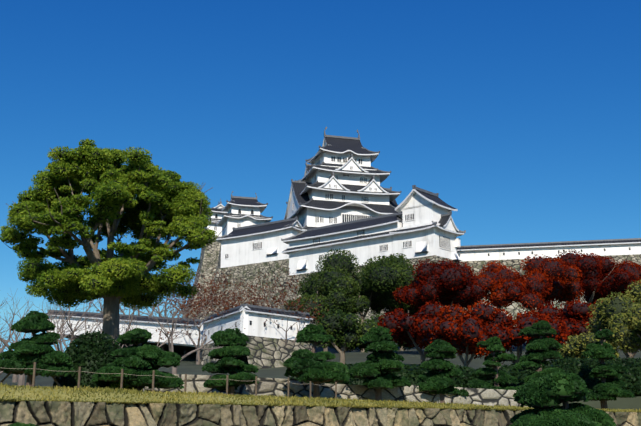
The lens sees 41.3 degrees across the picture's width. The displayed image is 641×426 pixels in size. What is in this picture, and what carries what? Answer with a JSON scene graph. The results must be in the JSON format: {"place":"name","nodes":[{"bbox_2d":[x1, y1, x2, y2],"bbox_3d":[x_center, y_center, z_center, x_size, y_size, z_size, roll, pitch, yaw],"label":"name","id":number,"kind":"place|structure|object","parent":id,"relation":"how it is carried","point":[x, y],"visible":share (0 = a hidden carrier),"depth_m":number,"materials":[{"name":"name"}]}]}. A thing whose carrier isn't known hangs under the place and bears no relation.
{"place":"outdoors","nodes":[
{"label":"outdoors","id":0,"kind":"place"},
{"bbox_2d":[0,382,640,412],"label":"terrace grass","id":1,"kind":"structure","parent":0,"point":[15,393],"depth_m":20.55,"materials":[{"name":"yellow plant"}]},
{"bbox_2d":[0,331,31,374],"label":"bare cherry","id":2,"kind":"object","parent":1,"relation":"on","point":[1,372],"visible":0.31,"depth_m":36.50,"materials":[{"name":"brown wood"}]},
{"bbox_2d":[0,311,73,386],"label":"pine tree","id":3,"kind":"object","parent":1,"relation":"on","point":[24,355],"visible":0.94,"depth_m":21.45,"materials":[{"name":"green plant"}]},
{"bbox_2d":[0,316,75,376],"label":"bare cherry","id":4,"kind":"object","parent":1,"relation":"on","point":[21,333],"visible":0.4,"depth_m":40.73,"materials":[{"name":"brown wood"}]},
{"bbox_2d":[53,330,121,388],"bbox_3d":[-6.268,4.111,23.529,2.129,1.740,2.108,0,-13,1],"label":"round shrub","id":5,"kind":"object","parent":1,"relation":"on","point":[87,352],"visible":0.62,"depth_m":22.89,"materials":[{"name":"green plant"}]},
{"bbox_2d":[0,138,226,348],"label":"tree","id":6,"kind":"object","parent":1,"relation":"on","point":[137,193],"visible":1,"depth_m":29.81,"materials":[{"name":"green plant"}]},
{"bbox_2d":[109,381,142,390],"bbox_3d":[-5.186,4.486,22.703,0.922,0.678,0.941,0,-13,1],"label":"bush","id":7,"kind":"object","parent":1,"relation":"on","point":[114,385],"visible":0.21,"depth_m":22.38,"materials":[{"name":"green plant"}]},
{"bbox_2d":[91,328,183,391],"bbox_3d":[-4.751,3.936,22.669,2.337,1.698,2.155,0,-13,1],"label":"pine tree","id":8,"kind":"object","parent":1,"relation":"on","point":[138,358],"visible":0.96,"depth_m":22.15,"materials":[{"name":"green plant"}]},
{"bbox_2d":[6,362,336,397],"bbox_3d":[-4.200,4.329,21.514,11.476,0.899,0.067,9,-16,-34],"label":"rope fence","id":9,"kind":"object","parent":1,"relation":"on","point":[79,377],"visible":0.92,"depth_m":21.50,"materials":[{"name":"brown wood"}]},
{"bbox_2d":[202,328,258,394],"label":"pine tree","id":10,"kind":"object","parent":1,"relation":"on","point":[232,342],"visible":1,"depth_m":24.11,"materials":[{"name":"green plant"}]},
{"bbox_2d":[283,324,349,397],"bbox_3d":[-0.136,4.437,25.506,1.984,2.295,1.931,0,-13,1],"label":"pine tree","id":11,"kind":"object","parent":1,"relation":"on","point":[306,365],"visible":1,"depth_m":25.29,"materials":[{"name":"green plant"}]},
{"bbox_2d":[142,374,527,406],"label":"stone wall","id":12,"kind":"structure","parent":1,"relation":"on","point":[278,387],"depth_m":27.06,"materials":[{"name":"beige stone"}]},
{"bbox_2d":[289,363,405,384],"bbox_3d":[1.483,6.851,35.665,6.259,1.174,2.989,0,-13,1],"label":"hedge","id":13,"kind":"object","parent":12,"relation":"on","point":[354,381],"visible":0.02,"depth_m":34.52,"materials":[{"name":"green plant"}]},
{"bbox_2d":[389,362,478,387],"bbox_3d":[4.537,6.877,35.600,6.316,1.264,2.990,0,-13,1],"label":"hedge","id":14,"kind":"object","parent":12,"relation":"on","point":[412,371],"visible":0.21,"depth_m":34.80,"materials":[{"name":"green plant"}]},
{"bbox_2d":[457,367,529,387],"bbox_3d":[6.563,7.019,35.546,6.662,1.187,2.985,0,-13,1],"label":"hedge","id":15,"kind":"object","parent":12,"relation":"on","point":[519,377],"visible":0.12,"depth_m":34.73,"materials":[{"name":"green plant"}]},
{"bbox_2d":[491,364,549,375],"bbox_3d":[8.720,7.128,36.518,6.268,1.380,2.967,0,-13,1],"label":"hedge","id":16,"kind":"object","parent":12,"relation":"on","point":[509,367],"visible":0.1,"depth_m":36.00,"materials":[{"name":"green plant"}]},
{"bbox_2d":[348,326,410,400],"bbox_3d":[1.845,4.818,27.065,2.026,2.391,1.950,0,-13,1],"label":"pine tree","id":17,"kind":"object","parent":1,"relation":"on","point":[383,356],"visible":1,"depth_m":26.66,"materials":[{"name":"green plant"}]},
{"bbox_2d":[415,339,468,402],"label":"pine tree","id":18,"kind":"object","parent":1,"relation":"on","point":[437,379],"visible":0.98,"depth_m":27.97,"materials":[{"name":"green plant"}]},
{"bbox_2d":[467,336,519,396],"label":"pine tree","id":19,"kind":"object","parent":1,"relation":"on","point":[502,379],"visible":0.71,"depth_m":29.54,"materials":[{"name":"green plant"}]},
{"bbox_2d":[512,320,565,382],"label":"pine tree","id":20,"kind":"object","parent":1,"relation":"on","point":[540,351],"visible":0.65,"depth_m":31.31,"materials":[{"name":"green plant"}]},
{"bbox_2d":[581,329,634,408],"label":"pine tree","id":21,"kind":"object","parent":1,"relation":"on","point":[608,386],"visible":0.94,"depth_m":33.27,"materials":[{"name":"green plant"}]},
{"bbox_2d":[604,357,640,397],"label":"hedge","id":22,"kind":"object","parent":1,"relation":"on","point":[631,364],"visible":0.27,"depth_m":36.94,"materials":[{"name":"green plant"}]},
{"bbox_2d":[0,341,640,409],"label":"hill terrain","id":23,"kind":"structure","parent":0,"point":[188,365],"depth_m":80.42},
{"bbox_2d":[0,288,32,352],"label":"bare cherry","id":24,"kind":"object","parent":23,"relation":"on","point":[2,349],"visible":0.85,"depth_m":63.29,"materials":[{"name":"brown wood"}]},
{"bbox_2d":[0,296,49,337],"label":"bare cherry","id":25,"kind":"object","parent":23,"relation":"on","point":[10,317],"visible":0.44,"depth_m":48.59,"materials":[{"name":"brown wood"}]},
{"bbox_2d":[0,299,66,381],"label":"bare cherry","id":26,"kind":"object","parent":23,"relation":"on","point":[15,378],"visible":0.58,"depth_m":68.60,"materials":[{"name":"brown wood"}]},
{"bbox_2d":[9,300,87,333],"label":"bare cherry","id":27,"kind":"object","parent":23,"relation":"on","point":[55,315],"visible":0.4,"depth_m":100.01,"materials":[{"name":"brown wood"}]},
{"bbox_2d":[0,299,97,385],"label":"bare cherry","id":28,"kind":"object","parent":23,"relation":"on","point":[21,379],"visible":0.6,"depth_m":58.72,"materials":[{"name":"wood"}]},
{"bbox_2d":[32,303,101,350],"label":"bare cherry","id":29,"kind":"object","parent":23,"relation":"on","point":[57,348],"visible":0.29,"depth_m":78.54,"materials":[{"name":"brown wood"}]},
{"bbox_2d":[47,298,130,351],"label":"bare cherry","id":30,"kind":"object","parent":23,"relation":"on","point":[72,330],"visible":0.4,"depth_m":60.44,"materials":[{"name":"brown wood"}]},
{"bbox_2d":[50,296,140,345],"bbox_3d":[-11.933,7.292,45.633,5.100,5.886,6.516,6,-15,-23],"label":"bare cherry","id":31,"kind":"object","parent":23,"relation":"on","point":[64,343],"visible":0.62,"depth_m":45.91,"materials":[{"name":"brown wood"}]},
{"bbox_2d":[89,303,135,343],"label":"bare cherry","id":32,"kind":"object","parent":23,"relation":"on","point":[129,315],"visible":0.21,"depth_m":89.18,"materials":[{"name":"brown plant"}]},
{"bbox_2d":[93,299,156,314],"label":"bare cherry","id":33,"kind":"object","parent":23,"relation":"on","point":[101,305],"visible":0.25,"depth_m":127.32,"materials":[{"name":"brown wood"}]},
{"bbox_2d":[101,298,171,314],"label":"bare cherry","id":34,"kind":"object","parent":23,"relation":"on","point":[138,309],"visible":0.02,"depth_m":139.21,"materials":[{"name":"brown plant"}]},
{"bbox_2d":[75,302,200,347],"bbox_3d":[-10.729,8.024,51.158,6.450,6.647,7.846,8,-16,-31],"label":"bare cherry","id":35,"kind":"object","parent":23,"relation":"on","point":[152,328],"visible":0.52,"depth_m":51.55,"materials":[{"name":"brown plant"}]},
{"bbox_2d":[119,281,215,350],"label":"bare cherry","id":36,"kind":"object","parent":23,"relation":"on","point":[163,347],"visible":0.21,"depth_m":97.97,"materials":[{"name":"brown plant"}]},
{"bbox_2d":[46,304,312,368],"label":"white wall","id":37,"kind":"structure","parent":23,"relation":"on","point":[267,347],"depth_m":83.71,"materials":[{"name":"paint"}]},
{"bbox_2d":[156,270,218,317],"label":"bare cherry","id":38,"kind":"object","parent":23,"relation":"on","point":[166,304],"visible":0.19,"depth_m":147.17,"materials":[{"name":"brown plant"}]},
{"bbox_2d":[152,264,230,318],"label":"bare cherry","id":39,"kind":"object","parent":23,"relation":"on","point":[202,294],"visible":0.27,"depth_m":160.36,"materials":[{"name":"brown plant"}]},
{"bbox_2d":[156,288,234,364],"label":"bare cherry","id":40,"kind":"object","parent":23,"relation":"on","point":[198,345],"visible":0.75,"depth_m":86.14,"materials":[{"name":"brown plant"}]},
{"bbox_2d":[144,296,248,373],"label":"bare cherry","id":41,"kind":"object","parent":23,"relation":"on","point":[174,369],"visible":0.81,"depth_m":65.69,"materials":[{"name":"brown plant"}]},
{"bbox_2d":[166,274,235,354],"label":"bare cherry","id":42,"kind":"object","parent":23,"relation":"on","point":[201,290],"visible":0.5,"depth_m":104.97,"materials":[{"name":"brown plant"}]},
{"bbox_2d":[182,199,227,318],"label":"castle turret","id":43,"kind":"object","parent":23,"relation":"on","point":[209,257],"visible":0.33,"depth_m":276.27,"materials":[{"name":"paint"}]},
{"bbox_2d":[166,277,256,318],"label":"bare cherry","id":44,"kind":"object","parent":23,"relation":"on","point":[212,287],"visible":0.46,"depth_m":117.59,"materials":[{"name":"brown plant"}]},
{"bbox_2d":[181,290,270,317],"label":"bare cherry","id":45,"kind":"object","parent":23,"relation":"on","point":[204,299],"visible":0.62,"depth_m":97.79,"materials":[{"name":"brown plant"}]},
{"bbox_2d":[187,268,280,311],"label":"bare cherry","id":46,"kind":"object","parent":23,"relation":"on","point":[225,276],"visible":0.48,"depth_m":121.11,"materials":[{"name":"brown plant"}]},
{"bbox_2d":[208,191,272,301],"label":"castle turret","id":47,"kind":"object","parent":23,"relation":"on","point":[243,211],"visible":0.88,"depth_m":245.62,"materials":[{"name":"paint"}]},
{"bbox_2d":[211,293,288,361],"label":"bare cherry","id":48,"kind":"object","parent":23,"relation":"on","point":[243,357],"visible":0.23,"depth_m":84.26,"materials":[{"name":"brown plant"}]},
{"bbox_2d":[201,216,304,319],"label":"castle turret","id":49,"kind":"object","parent":23,"relation":"on","point":[249,253],"visible":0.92,"depth_m":203.85,"materials":[{"name":"paint"}]},
{"bbox_2d":[215,292,306,311],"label":"bare cherry","id":50,"kind":"object","parent":23,"relation":"on","point":[283,299],"visible":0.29,"depth_m":93.66,"materials":[{"name":"brown plant"}]},
{"bbox_2d":[228,265,298,306],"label":"bare cherry","id":51,"kind":"object","parent":23,"relation":"on","point":[261,300],"visible":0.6,"depth_m":115.22,"materials":[{"name":"brown plant"}]},
{"bbox_2d":[255,276,314,323],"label":"bare cherry","id":52,"kind":"object","parent":23,"relation":"on","point":[295,288],"visible":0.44,"depth_m":110.27,"materials":[{"name":"brown plant"}]},
{"bbox_2d":[264,294,328,345],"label":"bare cherry","id":53,"kind":"object","parent":23,"relation":"on","point":[296,312],"visible":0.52,"depth_m":82.42,"materials":[{"name":"brown plant"}]},
{"bbox_2d":[284,280,369,351],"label":"evergreen tree","id":54,"kind":"object","parent":23,"relation":"on","point":[347,302],"visible":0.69,"depth_m":97.79,"materials":[{"name":"green plant"}]},
{"bbox_2d":[284,126,402,230],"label":"keep","id":55,"kind":"structure","parent":23,"relation":"on","point":[341,180],"depth_m":210.88,"materials":[{"name":"paint"}]},
{"bbox_2d":[310,309,377,363],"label":"evergreen tree","id":56,"kind":"object","parent":23,"relation":"on","point":[339,326],"visible":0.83,"depth_m":74.11,"materials":[{"name":"green plant"}]},
{"bbox_2d":[296,248,417,351],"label":"evergreen tree","id":57,"kind":"object","parent":23,"relation":"on","point":[382,279],"visible":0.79,"depth_m":103.15,"materials":[{"name":"green plant"}]},
{"bbox_2d":[259,185,474,324],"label":"castle building","id":58,"kind":"structure","parent":23,"relation":"on","point":[425,228],"depth_m":167.83,"materials":[{"name":"paint"}]},
{"bbox_2d":[350,314,413,351],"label":"shrub","id":59,"kind":"object","parent":23,"relation":"on","point":[376,320],"visible":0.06,"depth_m":76.09,"materials":[{"name":"green plant"}]},
{"bbox_2d":[369,298,437,350],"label":"evergreen tree","id":60,"kind":"object","parent":23,"relation":"on","point":[379,308],"visible":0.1,"depth_m":108.42,"materials":[{"name":"green plant"}]},
{"bbox_2d":[377,301,470,362],"bbox_3d":[7.375,9.651,60.516,6.910,6.350,6.966,0,-13,1],"label":"red maple","id":61,"kind":"object","parent":23,"relation":"on","point":[398,324],"visible":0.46,"depth_m":59.82,"materials":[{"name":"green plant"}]},
{"bbox_2d":[392,258,485,311],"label":"red maple","id":62,"kind":"object","parent":23,"relation":"on","point":[446,283],"visible":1,"depth_m":91.75,"materials":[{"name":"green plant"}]},
{"bbox_2d":[413,300,514,366],"bbox_3d":[9.592,9.102,56.513,7.050,6.581,7.335,0,-13,1],"label":"red maple","id":63,"kind":"object","parent":23,"relation":"on","point":[457,330],"visible":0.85,"depth_m":55.58,"materials":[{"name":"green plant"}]},
{"bbox_2d":[452,265,544,311],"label":"red maple","id":64,"kind":"object","parent":23,"relation":"on","point":[505,286],"visible":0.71,"depth_m":95.78,"materials":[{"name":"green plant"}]},
{"bbox_2d":[462,310,571,363],"bbox_3d":[13.060,9.527,56.823,7.420,5.779,6.834,0,-13,1],"label":"red maple","id":65,"kind":"object","parent":23,"relation":"on","point":[562,330],"visible":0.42,"depth_m":55.18,"materials":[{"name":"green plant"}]},
{"bbox_2d":[482,254,585,313],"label":"red maple","id":66,"kind":"object","parent":23,"relation":"on","point":[543,276],"visible":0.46,"depth_m":100.82,"materials":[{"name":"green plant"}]},
{"bbox_2d":[457,238,640,326],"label":"wall","id":67,"kind":"structure","parent":23,"relation":"on","point":[478,257],"depth_m":166.86,"materials":[{"name":"paint"}]},
{"bbox_2d":[515,299,595,342],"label":"red maple","id":68,"kind":"object","parent":23,"relation":"on","point":[571,314],"visible":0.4,"depth_m":59.04,"materials":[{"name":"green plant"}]},
{"bbox_2d":[534,357,640,395],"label":"hedge","id":69,"kind":"object","parent":23,"relation":"on","point":[581,368],"visible":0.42,"depth_m":35.77,"materials":[{"name":"green plant"}]},
{"bbox_2d":[557,331,619,360],"bbox_3d":[14.477,8.322,45.600,3.134,3.819,3.096,0,-13,1],"label":"shrub","id":70,"kind":"object","parent":23,"relation":"on","point":[575,346],"visible":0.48,"depth_m":45.28,"materials":[{"name":"green plant"}]},
{"bbox_2d":[545,249,637,303],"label":"red maple","id":71,"kind":"object","parent":23,"relation":"on","point":[596,270],"visible":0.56,"depth_m":104.89,"materials":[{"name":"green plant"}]},
{"bbox_2d":[581,259,640,307],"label":"red maple","id":72,"kind":"object","parent":23,"relation":"on","point":[636,269],"visible":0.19,"depth_m":106.96,"materials":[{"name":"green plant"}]},
{"bbox_2d":[585,280,640,357],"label":"yellow green tree","id":73,"kind":"object","parent":23,"relation":"on","point":[604,312],"visible":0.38,"depth_m":47.65,"materials":[{"name":"green plant"}]},
{"bbox_2d":[605,303,640,352],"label":"yellow green tree","id":74,"kind":"object","parent":23,"relation":"on","point":[625,330],"visible":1,"depth_m":44.74,"materials":[{"name":"green plant"}]},
{"bbox_2d":[0,0,640,351],"label":"sky","id":75,"kind":"structure","parent":0,"point":[523,117],"materials":[{"name":"blue"}]},
{"bbox_2d":[0,401,640,425],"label":"stone wall","id":76,"kind":"structure","parent":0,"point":[51,413],"depth_m":19.85,"materials":[{"name":"beige stone"}]},
{"label":"ground","id":77,"kind":"structure","parent":0,"visible":0},
{"bbox_2d":[8,422,35,425],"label":"shrub","id":78,"kind":"object","parent":77,"relation":"on","point":[20,424],"visible":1,"depth_m":12.56,"materials":[{"name":"green plant"}]},
{"bbox_2d":[509,371,615,425],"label":"pine","id":79,"kind":"object","parent":77,"relation":"on","point":[545,396],"visible":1,"depth_m":14.52,"materials":[{"name":"green plant"}]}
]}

